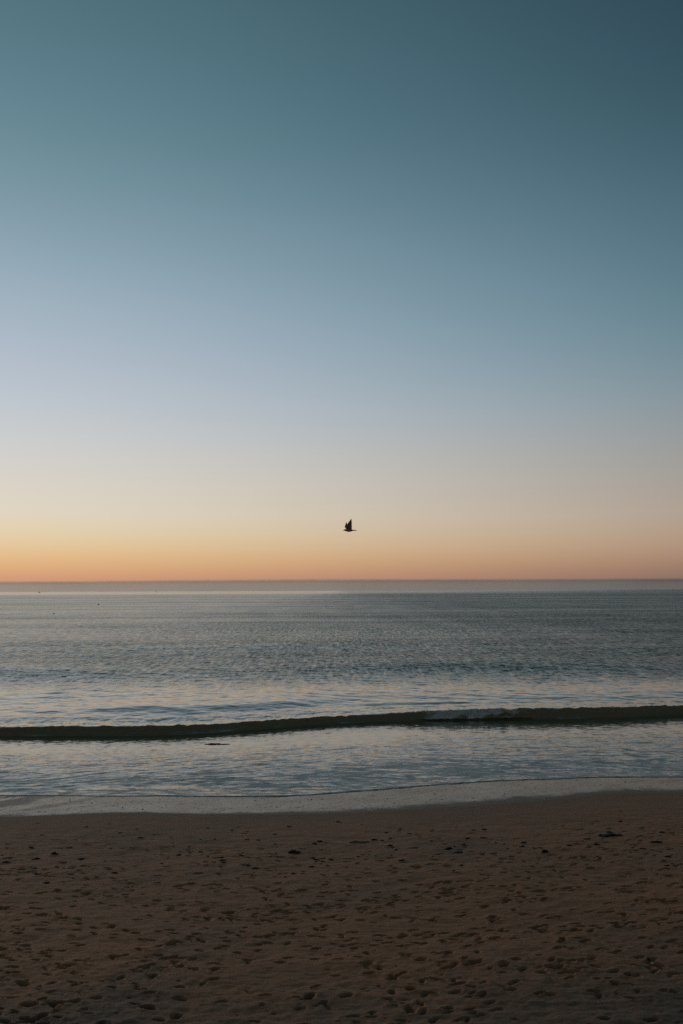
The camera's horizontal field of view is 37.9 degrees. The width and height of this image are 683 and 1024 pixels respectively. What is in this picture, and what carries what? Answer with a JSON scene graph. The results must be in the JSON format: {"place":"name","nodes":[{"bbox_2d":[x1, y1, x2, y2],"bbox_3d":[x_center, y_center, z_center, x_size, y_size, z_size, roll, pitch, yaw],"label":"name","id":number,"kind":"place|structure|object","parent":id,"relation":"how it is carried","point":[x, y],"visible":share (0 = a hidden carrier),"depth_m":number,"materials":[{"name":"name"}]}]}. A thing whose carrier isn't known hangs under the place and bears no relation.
{"place":"outdoors","nodes":[
{"label":"outdoors","id":0,"kind":"place"},
{"bbox_2d":[0,793,682,1023],"bbox_3d":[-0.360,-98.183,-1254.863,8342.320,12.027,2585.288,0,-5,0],"label":"beach","id":1,"kind":"structure","parent":0,"point":[419,934],"depth_m":19.20,"materials":[{"name":"brown sand"}]},
{"bbox_2d":[288,849,299,853],"bbox_3d":[-1.192,8.547,25.003,0.308,0.135,0.127,-1,-5,9],"label":"seaweed clump","id":2,"kind":"object","parent":1,"relation":"on","point":[294,851],"visible":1,"depth_m":24.98,"materials":[{"name":"black plant"}]},
{"bbox_2d":[350,841,369,842],"bbox_3d":[0.476,8.698,26.177,0.532,0.114,0.181,0,-5,4],"label":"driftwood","id":3,"kind":"object","parent":1,"relation":"on","point":[360,842],"visible":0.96,"depth_m":26.14,"materials":[{"name":"brown wood"}]},
{"bbox_2d":[598,833,622,836],"bbox_3d":[7.194,8.602,26.503,0.727,0.130,0.398,0,-5,-2],"label":"seaweed clump","id":4,"kind":"object","parent":1,"relation":"on","point":[610,835],"visible":1,"depth_m":26.42,"materials":[{"name":"black plant"}]},
{"bbox_2d":[0,590,682,716],"bbox_3d":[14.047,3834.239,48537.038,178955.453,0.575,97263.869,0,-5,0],"label":"sea","id":5,"kind":"structure","parent":0,"point":[171,653],"depth_m":117.80,"materials":[{"name":"liquid"}]},
{"bbox_2d":[0,699,682,735],"bbox_3d":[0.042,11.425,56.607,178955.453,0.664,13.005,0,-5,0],"label":"breaking wave","id":6,"kind":"object","parent":5,"relation":"on","point":[109,725],"visible":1,"depth_m":55.59,"materials":[{"name":"liquid"}]},
{"bbox_2d":[0,579,682,591],"bbox_3d":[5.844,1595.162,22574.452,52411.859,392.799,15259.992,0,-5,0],"label":"distant sea water","id":7,"kind":"structure","parent":5,"relation":"on","point":[406,585],"depth_m":29511.54,"materials":[{"name":"grey liquid"}]},
{"bbox_2d":[0,715,682,796],"bbox_3d":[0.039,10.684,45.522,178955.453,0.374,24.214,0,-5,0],"label":"shallow water","id":8,"kind":"structure","parent":0,"point":[318,759],"depth_m":41.93,"materials":[{"name":"grey liquid"}]},
{"bbox_2d":[205,743,227,744],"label":"floating seaweed","id":9,"kind":"object","parent":8,"relation":"on","point":[215,743],"visible":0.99,"depth_m":46.72,"materials":[{"name":"black plant"}]},
{"bbox_2d":[0,777,682,817],"bbox_3d":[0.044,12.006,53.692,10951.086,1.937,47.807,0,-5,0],"label":"wet sand","id":10,"kind":"structure","parent":0,"point":[473,794],"depth_m":32.82,"materials":[{"name":"grey sand"}]},
{"bbox_2d":[0,0,682,581],"label":"sky","id":11,"kind":"structure","parent":0,"point":[276,275],"materials":[{"name":"blue"}]},
{"bbox_2d":[343,519,355,531],"bbox_3d":[0.220,0.405,29.572,0.437,0.376,0.320,-4,-6,39],"label":"seagull","id":12,"kind":"object","parent":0,"point":[348,526],"visible":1,"depth_m":29.49,"materials":[{"name":"black"}]}
]}

